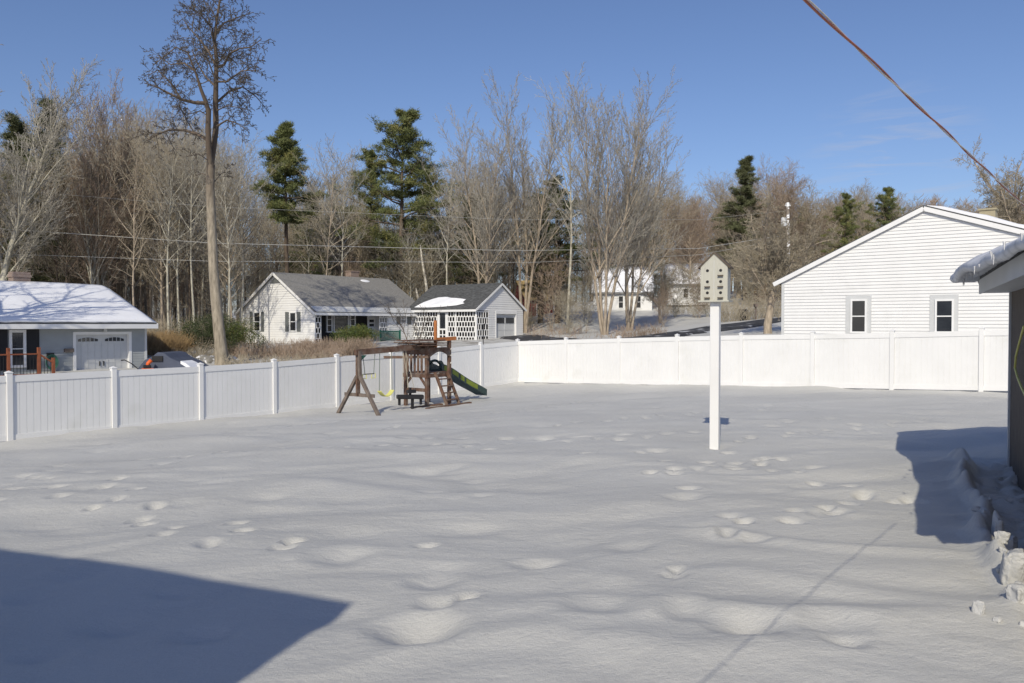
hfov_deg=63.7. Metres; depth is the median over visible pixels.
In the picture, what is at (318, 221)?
bare tree
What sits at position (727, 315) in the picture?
brush
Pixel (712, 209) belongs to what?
bare tree
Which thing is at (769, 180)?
bare tree
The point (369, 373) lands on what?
trapeze swing
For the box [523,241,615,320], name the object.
sapling
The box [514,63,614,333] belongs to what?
bare tree
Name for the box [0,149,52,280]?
bare tree
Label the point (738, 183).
bare tree
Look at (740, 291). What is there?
sapling
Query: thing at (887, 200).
pine tree
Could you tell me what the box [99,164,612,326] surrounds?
woodland
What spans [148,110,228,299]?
bare tree
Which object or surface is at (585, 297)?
sapling
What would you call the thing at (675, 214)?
bare tree
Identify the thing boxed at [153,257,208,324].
sapling
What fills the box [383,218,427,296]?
bare tree
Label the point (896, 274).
gable house
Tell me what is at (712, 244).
apple tree
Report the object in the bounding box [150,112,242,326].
bare tree
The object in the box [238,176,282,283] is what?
bare tree
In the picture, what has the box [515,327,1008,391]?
vinyl fence
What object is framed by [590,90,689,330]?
bare tree
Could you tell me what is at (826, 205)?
bare tree
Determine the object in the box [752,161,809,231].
bare tree
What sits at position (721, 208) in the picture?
bare tree
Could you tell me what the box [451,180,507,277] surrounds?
bare tree
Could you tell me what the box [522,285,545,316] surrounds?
sapling
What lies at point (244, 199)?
bare tree
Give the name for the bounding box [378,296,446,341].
ornamental tree
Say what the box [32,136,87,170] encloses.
bare tree
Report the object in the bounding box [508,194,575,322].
pine tree
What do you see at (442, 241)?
bare tree
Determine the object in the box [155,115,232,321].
bare tree
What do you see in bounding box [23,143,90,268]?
bare tree
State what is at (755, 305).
mailbox
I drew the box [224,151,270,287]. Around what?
bare tree
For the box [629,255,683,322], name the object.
sapling
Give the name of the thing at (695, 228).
bare tree
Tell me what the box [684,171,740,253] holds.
bare tree
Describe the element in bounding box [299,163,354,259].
bare tree
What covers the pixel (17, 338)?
door
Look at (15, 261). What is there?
bare tree
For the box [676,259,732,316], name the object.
sapling
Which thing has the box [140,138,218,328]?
bare tree
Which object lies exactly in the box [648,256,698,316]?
sapling
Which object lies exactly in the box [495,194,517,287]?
bare tree
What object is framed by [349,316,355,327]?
window
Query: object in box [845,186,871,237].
bare tree
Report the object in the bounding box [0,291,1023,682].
ground
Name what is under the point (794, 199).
bare tree
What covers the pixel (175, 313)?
sapling
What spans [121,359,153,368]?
snow blower
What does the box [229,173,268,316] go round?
bare tree
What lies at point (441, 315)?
screen door
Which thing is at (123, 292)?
sapling
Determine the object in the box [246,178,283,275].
bare tree
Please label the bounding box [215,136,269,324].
bare tree
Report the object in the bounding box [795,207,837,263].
bare tree
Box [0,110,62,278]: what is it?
pine tree
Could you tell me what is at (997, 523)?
snow chunk
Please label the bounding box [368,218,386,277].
bare tree
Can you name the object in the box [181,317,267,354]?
evergreen shrub
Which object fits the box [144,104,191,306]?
bare tree
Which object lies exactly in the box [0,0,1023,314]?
sky
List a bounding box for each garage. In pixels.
[410,283,526,339]
[950,233,1023,490]
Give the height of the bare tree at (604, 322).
21.748 m
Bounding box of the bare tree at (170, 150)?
[152,108,212,319]
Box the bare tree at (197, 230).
[193,132,234,317]
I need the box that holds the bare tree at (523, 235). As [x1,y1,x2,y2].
[467,66,596,332]
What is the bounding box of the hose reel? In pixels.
[46,353,58,368]
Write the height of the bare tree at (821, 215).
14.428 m
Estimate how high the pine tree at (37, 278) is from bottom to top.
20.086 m
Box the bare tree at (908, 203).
[894,193,926,212]
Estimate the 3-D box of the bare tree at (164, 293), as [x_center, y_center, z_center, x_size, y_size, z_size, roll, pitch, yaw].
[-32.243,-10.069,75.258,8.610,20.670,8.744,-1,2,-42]
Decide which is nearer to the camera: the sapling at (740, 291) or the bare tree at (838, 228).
the sapling at (740, 291)
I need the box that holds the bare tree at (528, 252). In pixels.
[507,177,543,316]
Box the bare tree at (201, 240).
[184,132,237,313]
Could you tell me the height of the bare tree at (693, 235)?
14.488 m
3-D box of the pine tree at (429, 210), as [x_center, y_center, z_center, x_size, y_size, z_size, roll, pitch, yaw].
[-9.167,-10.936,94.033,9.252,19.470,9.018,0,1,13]
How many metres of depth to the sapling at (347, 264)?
80.42 m
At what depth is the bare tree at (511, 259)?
80.10 m
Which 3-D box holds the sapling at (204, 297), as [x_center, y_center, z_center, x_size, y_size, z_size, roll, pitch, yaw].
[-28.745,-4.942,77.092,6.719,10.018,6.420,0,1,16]
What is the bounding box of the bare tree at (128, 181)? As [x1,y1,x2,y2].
[73,115,180,294]
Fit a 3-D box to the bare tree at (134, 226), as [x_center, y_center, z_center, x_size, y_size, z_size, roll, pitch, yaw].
[-26.540,-7.566,58.470,6.880,17.022,4.958,1,1,29]
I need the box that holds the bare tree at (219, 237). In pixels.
[189,156,273,288]
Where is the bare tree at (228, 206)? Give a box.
[197,150,261,287]
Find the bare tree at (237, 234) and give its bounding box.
[188,169,254,331]
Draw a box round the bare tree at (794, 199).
[760,176,808,240]
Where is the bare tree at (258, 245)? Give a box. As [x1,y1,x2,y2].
[247,206,273,286]
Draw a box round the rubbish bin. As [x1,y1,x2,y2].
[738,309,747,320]
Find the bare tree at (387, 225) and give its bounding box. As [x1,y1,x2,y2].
[369,210,405,278]
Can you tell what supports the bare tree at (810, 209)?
on the ground
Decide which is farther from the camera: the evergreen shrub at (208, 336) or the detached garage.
the detached garage
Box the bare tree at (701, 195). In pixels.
[664,188,710,263]
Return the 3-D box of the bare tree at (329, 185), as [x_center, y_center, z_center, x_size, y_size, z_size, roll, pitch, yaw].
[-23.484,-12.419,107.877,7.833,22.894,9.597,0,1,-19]
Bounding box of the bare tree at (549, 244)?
[522,191,581,311]
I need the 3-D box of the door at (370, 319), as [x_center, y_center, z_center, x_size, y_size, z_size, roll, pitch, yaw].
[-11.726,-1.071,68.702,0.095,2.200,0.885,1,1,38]
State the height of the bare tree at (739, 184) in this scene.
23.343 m
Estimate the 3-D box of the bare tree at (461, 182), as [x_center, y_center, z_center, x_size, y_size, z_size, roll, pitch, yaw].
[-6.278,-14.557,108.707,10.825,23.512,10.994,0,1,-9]
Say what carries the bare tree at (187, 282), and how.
on the ground
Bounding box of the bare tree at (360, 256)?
[297,196,385,277]
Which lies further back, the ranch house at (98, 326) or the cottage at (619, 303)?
the cottage at (619, 303)
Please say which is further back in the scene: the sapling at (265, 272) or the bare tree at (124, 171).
the sapling at (265, 272)
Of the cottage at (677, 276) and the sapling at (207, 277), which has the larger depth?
the cottage at (677, 276)
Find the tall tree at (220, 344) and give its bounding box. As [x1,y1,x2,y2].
[125,0,276,364]
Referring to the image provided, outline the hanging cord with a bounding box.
[1014,325,1023,394]
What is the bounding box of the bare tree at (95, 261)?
[30,68,160,288]
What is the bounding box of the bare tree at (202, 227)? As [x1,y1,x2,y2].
[174,115,233,323]
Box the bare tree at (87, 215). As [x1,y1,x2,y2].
[64,145,129,283]
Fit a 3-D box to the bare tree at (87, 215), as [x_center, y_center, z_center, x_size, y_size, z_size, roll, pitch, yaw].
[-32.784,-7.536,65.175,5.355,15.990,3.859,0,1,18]
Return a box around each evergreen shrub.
[170,311,239,353]
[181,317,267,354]
[329,323,380,348]
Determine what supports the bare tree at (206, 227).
on the ground
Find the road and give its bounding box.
[624,317,780,337]
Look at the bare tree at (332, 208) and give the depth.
85.06 m
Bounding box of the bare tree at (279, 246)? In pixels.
[267,206,299,271]
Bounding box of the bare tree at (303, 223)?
[276,194,341,269]
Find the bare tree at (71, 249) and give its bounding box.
[0,146,120,283]
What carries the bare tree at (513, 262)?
on the ground
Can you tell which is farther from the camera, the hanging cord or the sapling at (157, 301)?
the sapling at (157, 301)
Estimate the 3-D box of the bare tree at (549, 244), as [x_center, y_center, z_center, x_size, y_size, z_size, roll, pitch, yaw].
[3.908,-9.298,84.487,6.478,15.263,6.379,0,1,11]
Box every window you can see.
[253,312,260,331]
[289,312,296,331]
[326,315,332,331]
[333,315,348,332]
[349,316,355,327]
[400,316,406,323]
[618,295,623,308]
[637,295,641,308]
[850,299,866,332]
[934,299,953,331]
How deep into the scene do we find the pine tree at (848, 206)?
96.72 m
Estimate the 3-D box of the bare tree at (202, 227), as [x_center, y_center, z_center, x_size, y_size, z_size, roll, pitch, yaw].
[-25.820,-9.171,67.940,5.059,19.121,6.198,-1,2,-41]
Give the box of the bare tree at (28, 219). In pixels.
[7,160,60,270]
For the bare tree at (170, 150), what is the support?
on the ground
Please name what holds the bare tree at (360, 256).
on the ground
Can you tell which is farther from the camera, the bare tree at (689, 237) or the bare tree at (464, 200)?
the bare tree at (689, 237)
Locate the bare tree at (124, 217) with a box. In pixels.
[67,126,149,292]
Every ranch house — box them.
[0,272,157,374]
[234,271,426,342]
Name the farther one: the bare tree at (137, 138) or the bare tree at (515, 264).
the bare tree at (137, 138)
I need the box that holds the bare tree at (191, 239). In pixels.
[154,110,240,338]
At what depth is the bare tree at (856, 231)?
120.23 m
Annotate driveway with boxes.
[500,335,613,340]
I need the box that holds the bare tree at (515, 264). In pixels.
[503,201,529,291]
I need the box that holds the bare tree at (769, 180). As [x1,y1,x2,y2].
[739,152,809,281]
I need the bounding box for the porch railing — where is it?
[0,347,54,375]
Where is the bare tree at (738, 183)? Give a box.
[712,171,781,233]
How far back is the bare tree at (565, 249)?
80.71 m
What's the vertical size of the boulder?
0.610 m
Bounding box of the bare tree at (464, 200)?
[424,144,498,282]
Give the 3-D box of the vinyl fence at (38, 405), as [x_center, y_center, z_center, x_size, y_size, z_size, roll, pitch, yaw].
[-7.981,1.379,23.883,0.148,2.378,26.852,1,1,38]
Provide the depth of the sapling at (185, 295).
90.94 m
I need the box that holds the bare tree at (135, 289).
[81,131,181,309]
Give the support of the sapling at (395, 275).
on the ground
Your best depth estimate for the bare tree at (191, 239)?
60.34 m
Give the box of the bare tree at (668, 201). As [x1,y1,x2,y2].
[648,177,681,262]
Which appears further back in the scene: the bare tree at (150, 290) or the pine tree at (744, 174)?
the pine tree at (744, 174)
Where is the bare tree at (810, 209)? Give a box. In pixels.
[734,179,839,266]
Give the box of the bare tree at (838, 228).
[812,203,849,257]
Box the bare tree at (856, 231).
[825,187,878,244]
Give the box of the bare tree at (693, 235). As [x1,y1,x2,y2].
[650,197,724,266]
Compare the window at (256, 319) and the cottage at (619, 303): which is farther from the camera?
the cottage at (619, 303)
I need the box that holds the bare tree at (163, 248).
[84,129,206,327]
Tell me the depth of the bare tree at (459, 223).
86.83 m
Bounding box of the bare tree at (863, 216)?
[842,184,881,242]
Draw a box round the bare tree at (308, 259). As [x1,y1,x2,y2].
[280,197,328,274]
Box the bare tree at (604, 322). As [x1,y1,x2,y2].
[556,65,683,334]
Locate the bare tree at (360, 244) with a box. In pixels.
[351,209,374,276]
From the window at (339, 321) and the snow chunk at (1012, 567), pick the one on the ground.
the snow chunk at (1012, 567)
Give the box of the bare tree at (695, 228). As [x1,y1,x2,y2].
[664,198,729,262]
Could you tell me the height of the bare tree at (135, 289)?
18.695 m
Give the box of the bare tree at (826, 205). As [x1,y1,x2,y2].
[802,192,843,240]
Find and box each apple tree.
[695,218,767,297]
[728,179,842,333]
[950,133,1023,224]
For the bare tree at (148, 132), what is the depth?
92.48 m
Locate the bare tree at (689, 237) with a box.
[648,201,727,306]
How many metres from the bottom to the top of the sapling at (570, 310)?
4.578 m
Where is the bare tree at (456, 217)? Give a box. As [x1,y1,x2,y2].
[441,172,465,283]
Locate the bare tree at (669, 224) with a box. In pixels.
[617,170,708,277]
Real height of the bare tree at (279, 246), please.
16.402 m
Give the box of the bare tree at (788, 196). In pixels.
[730,171,822,272]
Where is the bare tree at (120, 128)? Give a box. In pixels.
[85,95,161,311]
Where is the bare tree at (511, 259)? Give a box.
[490,183,535,290]
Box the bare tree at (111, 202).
[67,115,154,290]
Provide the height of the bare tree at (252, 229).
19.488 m
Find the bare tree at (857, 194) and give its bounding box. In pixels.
[828,178,877,232]
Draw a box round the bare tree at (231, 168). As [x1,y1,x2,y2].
[202,124,257,315]
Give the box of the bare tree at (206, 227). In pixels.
[175,145,239,316]
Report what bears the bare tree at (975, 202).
on the ground
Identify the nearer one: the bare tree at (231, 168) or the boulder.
the boulder
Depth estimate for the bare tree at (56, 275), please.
63.62 m
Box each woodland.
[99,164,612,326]
[578,192,1023,299]
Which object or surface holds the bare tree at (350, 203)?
on the ground
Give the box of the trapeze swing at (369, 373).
[362,355,375,378]
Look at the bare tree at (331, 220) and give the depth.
69.54 m
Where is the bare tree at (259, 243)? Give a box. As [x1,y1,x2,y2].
[235,195,274,287]
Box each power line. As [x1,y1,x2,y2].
[0,228,768,250]
[3,189,779,219]
[16,239,784,261]
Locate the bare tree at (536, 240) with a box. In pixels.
[520,186,563,312]
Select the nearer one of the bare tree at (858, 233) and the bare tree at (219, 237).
the bare tree at (219, 237)
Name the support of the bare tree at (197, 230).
on the ground
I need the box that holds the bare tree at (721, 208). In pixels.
[698,178,776,264]
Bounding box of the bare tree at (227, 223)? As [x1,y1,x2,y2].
[188,136,260,327]
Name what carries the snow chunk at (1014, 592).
on the ground
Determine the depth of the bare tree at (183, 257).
82.27 m
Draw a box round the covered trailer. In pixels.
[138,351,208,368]
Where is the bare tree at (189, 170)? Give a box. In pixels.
[165,106,204,311]
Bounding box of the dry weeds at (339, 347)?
[226,336,379,359]
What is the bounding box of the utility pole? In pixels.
[781,202,790,270]
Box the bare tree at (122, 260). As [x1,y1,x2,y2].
[105,158,138,296]
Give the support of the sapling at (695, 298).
on the ground
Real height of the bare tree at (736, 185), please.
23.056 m
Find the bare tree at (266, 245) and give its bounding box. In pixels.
[246,210,284,269]
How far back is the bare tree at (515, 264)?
83.09 m
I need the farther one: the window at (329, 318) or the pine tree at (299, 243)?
the pine tree at (299, 243)
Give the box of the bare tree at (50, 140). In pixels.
[0,57,104,280]
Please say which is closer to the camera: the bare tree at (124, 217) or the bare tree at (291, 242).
the bare tree at (124, 217)
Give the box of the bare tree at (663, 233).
[652,192,680,298]
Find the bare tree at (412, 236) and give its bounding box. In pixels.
[392,199,424,290]
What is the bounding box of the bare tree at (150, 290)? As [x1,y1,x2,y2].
[115,146,184,330]
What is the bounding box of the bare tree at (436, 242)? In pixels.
[413,214,454,280]
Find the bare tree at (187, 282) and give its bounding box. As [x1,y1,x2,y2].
[152,131,203,324]
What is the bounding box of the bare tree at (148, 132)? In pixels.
[107,100,174,314]
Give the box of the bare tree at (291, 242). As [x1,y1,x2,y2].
[260,199,312,272]
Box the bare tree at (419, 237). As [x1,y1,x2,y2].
[406,211,437,279]
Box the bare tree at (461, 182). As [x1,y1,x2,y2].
[436,140,506,276]
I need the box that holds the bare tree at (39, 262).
[7,176,81,281]
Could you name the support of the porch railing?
on the ground
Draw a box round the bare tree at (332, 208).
[300,171,370,274]
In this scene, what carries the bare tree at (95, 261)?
on the ground
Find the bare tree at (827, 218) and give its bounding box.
[814,196,850,253]
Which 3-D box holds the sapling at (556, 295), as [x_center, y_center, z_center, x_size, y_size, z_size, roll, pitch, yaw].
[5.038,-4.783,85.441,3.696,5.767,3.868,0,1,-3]
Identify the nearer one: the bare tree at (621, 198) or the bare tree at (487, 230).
the bare tree at (487, 230)
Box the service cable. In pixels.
[803,0,1023,206]
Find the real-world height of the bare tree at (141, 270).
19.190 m
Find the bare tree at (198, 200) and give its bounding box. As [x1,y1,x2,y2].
[153,117,231,295]
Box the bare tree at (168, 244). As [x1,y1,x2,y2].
[126,120,216,331]
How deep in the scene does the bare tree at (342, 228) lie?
71.59 m
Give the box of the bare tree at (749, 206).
[722,175,770,275]
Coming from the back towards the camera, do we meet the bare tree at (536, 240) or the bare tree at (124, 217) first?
the bare tree at (536, 240)
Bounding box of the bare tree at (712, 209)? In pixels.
[697,179,748,292]
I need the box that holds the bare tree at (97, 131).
[69,100,126,295]
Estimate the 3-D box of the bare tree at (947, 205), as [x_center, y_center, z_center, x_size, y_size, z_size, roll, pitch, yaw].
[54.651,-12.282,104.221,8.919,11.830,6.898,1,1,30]
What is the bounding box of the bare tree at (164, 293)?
[125,121,199,326]
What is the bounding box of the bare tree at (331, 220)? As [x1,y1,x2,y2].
[288,137,368,274]
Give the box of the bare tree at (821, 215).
[801,197,838,258]
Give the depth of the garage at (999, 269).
10.36 m
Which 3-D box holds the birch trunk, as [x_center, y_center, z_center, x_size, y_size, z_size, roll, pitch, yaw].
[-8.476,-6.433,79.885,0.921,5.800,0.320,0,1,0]
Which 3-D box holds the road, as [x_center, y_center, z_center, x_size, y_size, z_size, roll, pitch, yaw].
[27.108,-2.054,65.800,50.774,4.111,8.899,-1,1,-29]
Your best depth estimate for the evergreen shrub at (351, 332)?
56.15 m
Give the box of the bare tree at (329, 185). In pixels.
[303,159,361,262]
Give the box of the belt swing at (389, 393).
[377,352,393,396]
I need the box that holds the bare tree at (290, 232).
[253,188,324,273]
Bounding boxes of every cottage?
[591,266,654,310]
[664,263,709,304]
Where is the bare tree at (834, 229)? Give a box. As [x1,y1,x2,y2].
[823,208,842,249]
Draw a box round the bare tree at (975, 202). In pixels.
[966,197,995,211]
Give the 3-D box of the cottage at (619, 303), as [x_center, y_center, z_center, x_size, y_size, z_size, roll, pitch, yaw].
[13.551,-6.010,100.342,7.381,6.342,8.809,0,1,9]
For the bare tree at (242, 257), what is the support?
on the ground
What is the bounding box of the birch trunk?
[420,245,427,291]
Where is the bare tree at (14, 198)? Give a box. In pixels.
[0,151,50,273]
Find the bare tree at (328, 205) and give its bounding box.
[308,177,356,256]
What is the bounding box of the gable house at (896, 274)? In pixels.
[773,205,1023,334]
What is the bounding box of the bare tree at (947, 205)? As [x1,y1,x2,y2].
[925,200,963,209]
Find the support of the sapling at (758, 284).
on the ground
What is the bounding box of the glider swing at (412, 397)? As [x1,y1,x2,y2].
[396,351,423,408]
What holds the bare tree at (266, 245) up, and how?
on the ground
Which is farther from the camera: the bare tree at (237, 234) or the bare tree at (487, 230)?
the bare tree at (487, 230)
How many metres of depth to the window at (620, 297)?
96.38 m
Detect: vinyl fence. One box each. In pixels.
[0,341,517,441]
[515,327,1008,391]
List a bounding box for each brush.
[147,303,546,346]
[148,339,342,364]
[523,321,668,338]
[661,293,780,321]
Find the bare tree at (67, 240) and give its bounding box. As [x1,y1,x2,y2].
[27,154,103,282]
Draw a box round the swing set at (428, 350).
[336,320,486,415]
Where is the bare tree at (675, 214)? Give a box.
[658,177,692,260]
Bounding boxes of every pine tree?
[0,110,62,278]
[2,96,110,281]
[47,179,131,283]
[246,120,330,272]
[274,204,397,281]
[276,191,333,274]
[318,146,406,277]
[324,107,465,289]
[387,163,465,278]
[439,195,509,283]
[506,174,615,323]
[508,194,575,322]
[631,212,668,284]
[710,155,769,300]
[795,207,819,263]
[815,192,867,252]
[854,186,904,239]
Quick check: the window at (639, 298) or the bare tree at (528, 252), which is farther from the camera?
the window at (639, 298)
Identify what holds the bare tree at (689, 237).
on the ground
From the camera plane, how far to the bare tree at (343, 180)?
105.09 m
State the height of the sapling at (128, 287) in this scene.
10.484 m
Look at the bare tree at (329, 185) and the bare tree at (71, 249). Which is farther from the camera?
the bare tree at (329, 185)
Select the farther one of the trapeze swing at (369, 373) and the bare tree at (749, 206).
the bare tree at (749, 206)
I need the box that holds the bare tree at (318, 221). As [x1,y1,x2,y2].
[293,176,347,271]
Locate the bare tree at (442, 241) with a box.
[415,147,476,284]
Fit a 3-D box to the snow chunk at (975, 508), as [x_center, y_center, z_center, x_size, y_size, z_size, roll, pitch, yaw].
[4.759,1.712,8.424,0.119,0.062,0.085,8,-7,-23]
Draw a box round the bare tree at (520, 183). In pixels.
[496,166,539,240]
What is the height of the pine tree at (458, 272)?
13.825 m
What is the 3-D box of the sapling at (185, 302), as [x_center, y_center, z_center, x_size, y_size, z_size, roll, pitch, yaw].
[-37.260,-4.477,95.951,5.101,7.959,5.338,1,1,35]
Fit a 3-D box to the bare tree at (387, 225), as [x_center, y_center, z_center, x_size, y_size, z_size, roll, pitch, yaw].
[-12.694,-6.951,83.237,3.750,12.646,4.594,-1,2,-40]
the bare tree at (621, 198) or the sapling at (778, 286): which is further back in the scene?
the bare tree at (621, 198)
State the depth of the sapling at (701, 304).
80.30 m
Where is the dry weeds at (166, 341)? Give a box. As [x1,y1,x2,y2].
[147,328,203,355]
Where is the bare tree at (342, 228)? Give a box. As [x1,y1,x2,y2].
[304,133,369,275]
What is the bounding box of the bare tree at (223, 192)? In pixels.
[196,132,248,267]
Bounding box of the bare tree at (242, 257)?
[185,128,284,329]
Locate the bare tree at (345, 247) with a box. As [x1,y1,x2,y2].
[320,213,376,275]
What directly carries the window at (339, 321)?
in the ranch house at (288, 306)
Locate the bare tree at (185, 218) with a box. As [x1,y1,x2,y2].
[154,123,202,324]
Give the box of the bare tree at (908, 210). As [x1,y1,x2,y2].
[856,191,931,235]
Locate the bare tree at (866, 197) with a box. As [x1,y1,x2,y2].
[813,188,898,248]
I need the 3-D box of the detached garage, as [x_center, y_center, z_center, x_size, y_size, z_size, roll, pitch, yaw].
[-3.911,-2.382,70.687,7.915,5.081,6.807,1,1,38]
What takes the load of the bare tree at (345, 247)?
on the ground
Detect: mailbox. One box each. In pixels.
[64,348,73,351]
[754,304,757,319]
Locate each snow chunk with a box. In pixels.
[971,505,979,511]
[971,600,985,614]
[990,510,1003,536]
[992,616,1001,622]
[994,531,1010,544]
[998,546,1008,552]
[999,548,1023,585]
[1004,535,1017,549]
[1005,583,1023,603]
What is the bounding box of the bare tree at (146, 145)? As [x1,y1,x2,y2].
[108,95,174,314]
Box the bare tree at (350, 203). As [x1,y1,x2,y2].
[325,183,379,263]
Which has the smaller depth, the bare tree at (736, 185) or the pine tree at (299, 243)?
the pine tree at (299, 243)
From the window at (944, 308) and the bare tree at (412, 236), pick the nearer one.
the window at (944, 308)
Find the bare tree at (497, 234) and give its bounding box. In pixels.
[481,189,511,282]
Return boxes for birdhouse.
[698,252,733,449]
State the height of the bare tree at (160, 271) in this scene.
17.735 m
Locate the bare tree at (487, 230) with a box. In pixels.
[433,103,538,283]
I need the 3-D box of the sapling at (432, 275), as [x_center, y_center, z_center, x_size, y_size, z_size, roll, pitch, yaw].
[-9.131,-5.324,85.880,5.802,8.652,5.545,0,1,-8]
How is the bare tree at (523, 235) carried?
on the ground
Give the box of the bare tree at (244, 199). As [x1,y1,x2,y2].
[224,145,265,303]
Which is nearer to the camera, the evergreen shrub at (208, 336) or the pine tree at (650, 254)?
the evergreen shrub at (208, 336)
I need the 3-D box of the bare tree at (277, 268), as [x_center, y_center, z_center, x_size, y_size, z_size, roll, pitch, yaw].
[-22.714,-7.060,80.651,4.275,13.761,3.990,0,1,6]
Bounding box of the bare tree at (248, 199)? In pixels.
[225,148,266,289]
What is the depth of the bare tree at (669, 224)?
98.02 m
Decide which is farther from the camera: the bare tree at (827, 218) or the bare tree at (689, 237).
the bare tree at (827, 218)
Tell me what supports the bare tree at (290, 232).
on the ground
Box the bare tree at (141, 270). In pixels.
[121,123,178,311]
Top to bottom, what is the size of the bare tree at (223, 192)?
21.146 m
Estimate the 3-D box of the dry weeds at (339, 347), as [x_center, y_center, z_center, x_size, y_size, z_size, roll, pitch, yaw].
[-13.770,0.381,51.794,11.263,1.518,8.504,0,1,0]
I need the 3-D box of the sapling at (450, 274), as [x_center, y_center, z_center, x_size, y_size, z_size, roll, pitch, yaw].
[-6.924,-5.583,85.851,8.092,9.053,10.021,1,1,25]
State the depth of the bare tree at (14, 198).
59.60 m
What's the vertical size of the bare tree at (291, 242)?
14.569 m
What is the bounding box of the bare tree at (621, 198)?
[600,169,657,262]
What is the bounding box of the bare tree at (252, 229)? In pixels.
[216,143,281,301]
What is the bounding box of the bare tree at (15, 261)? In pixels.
[0,169,49,272]
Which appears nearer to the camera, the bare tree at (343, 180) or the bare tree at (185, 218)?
the bare tree at (185, 218)
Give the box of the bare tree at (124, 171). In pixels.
[83,120,173,299]
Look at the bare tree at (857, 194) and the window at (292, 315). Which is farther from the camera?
the bare tree at (857, 194)
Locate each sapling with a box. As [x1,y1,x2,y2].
[32,255,99,283]
[99,253,173,308]
[105,274,145,305]
[120,265,165,314]
[128,252,179,321]
[135,260,184,325]
[138,290,166,330]
[153,233,268,325]
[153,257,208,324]
[157,287,185,329]
[169,265,205,325]
[174,235,238,319]
[177,274,205,324]
[220,252,283,320]
[313,245,369,277]
[344,239,442,296]
[363,240,448,300]
[406,253,449,295]
[406,256,462,299]
[417,251,470,294]
[454,237,542,303]
[516,240,575,331]
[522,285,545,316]
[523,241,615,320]
[532,286,555,317]
[540,282,592,334]
[544,284,567,320]
[554,263,622,325]
[577,273,598,314]
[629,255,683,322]
[644,281,675,326]
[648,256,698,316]
[672,279,708,317]
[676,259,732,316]
[685,277,708,316]
[716,228,777,300]
[722,240,765,302]
[728,233,802,295]
[738,245,767,305]
[765,256,811,304]
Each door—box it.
[9,330,26,367]
[76,334,126,369]
[367,316,374,340]
[438,312,445,337]
[497,314,514,337]
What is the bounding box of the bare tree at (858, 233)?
[810,200,876,249]
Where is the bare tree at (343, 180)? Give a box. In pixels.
[324,153,375,214]
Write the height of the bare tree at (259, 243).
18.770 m
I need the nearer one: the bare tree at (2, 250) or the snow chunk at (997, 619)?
the snow chunk at (997, 619)
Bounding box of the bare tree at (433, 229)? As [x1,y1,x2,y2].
[416,212,452,284]
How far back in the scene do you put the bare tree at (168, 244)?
59.62 m
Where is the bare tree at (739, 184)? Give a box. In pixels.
[713,171,765,226]
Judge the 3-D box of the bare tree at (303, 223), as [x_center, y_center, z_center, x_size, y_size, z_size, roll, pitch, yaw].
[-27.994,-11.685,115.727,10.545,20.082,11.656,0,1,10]
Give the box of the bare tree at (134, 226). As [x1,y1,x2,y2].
[93,113,188,306]
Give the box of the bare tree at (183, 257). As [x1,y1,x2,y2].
[161,141,205,329]
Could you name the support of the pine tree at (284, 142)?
on the ground
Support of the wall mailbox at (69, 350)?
attached to the ranch house at (98, 326)
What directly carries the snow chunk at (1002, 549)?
on the ground
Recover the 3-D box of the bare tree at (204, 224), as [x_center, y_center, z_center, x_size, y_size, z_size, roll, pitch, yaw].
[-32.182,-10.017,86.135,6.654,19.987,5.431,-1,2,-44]
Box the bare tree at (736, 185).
[716,168,775,211]
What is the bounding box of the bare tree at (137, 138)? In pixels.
[100,94,165,315]
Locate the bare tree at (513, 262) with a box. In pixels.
[487,168,539,295]
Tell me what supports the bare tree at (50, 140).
on the ground
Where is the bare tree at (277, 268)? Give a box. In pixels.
[255,205,295,277]
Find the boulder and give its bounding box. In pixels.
[205,356,213,362]
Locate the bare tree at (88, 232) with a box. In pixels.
[26,160,117,283]
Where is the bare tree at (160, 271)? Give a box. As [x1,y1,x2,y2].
[107,113,205,331]
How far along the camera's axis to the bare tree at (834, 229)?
109.95 m
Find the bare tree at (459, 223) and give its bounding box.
[433,174,481,283]
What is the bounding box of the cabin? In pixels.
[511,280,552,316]
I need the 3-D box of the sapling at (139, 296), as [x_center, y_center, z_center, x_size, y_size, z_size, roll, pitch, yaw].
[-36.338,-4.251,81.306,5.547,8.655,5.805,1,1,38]
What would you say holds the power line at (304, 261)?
attached to the utility pole
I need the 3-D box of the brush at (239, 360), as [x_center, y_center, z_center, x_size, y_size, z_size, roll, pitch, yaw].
[-17.736,0.610,49.812,8.028,1.618,22.012,-1,1,-37]
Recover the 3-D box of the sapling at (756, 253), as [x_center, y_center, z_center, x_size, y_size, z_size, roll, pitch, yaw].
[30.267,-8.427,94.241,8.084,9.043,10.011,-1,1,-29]
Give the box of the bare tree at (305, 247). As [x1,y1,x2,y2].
[282,222,319,273]
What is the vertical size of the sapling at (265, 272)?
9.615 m
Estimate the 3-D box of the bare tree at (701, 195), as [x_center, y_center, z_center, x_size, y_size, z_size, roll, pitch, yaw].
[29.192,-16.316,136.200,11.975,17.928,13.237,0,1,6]
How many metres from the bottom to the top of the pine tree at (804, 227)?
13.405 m
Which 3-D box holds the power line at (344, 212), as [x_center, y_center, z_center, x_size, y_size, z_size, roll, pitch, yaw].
[-4.208,-11.317,67.535,69.311,2.784,2.712,0,1,-22]
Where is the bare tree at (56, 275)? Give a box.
[24,154,96,281]
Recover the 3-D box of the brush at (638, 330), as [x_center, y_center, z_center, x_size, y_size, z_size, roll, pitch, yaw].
[5.620,-0.894,64.970,9.468,1.629,17.024,-1,1,-23]
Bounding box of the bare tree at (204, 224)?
[187,152,227,322]

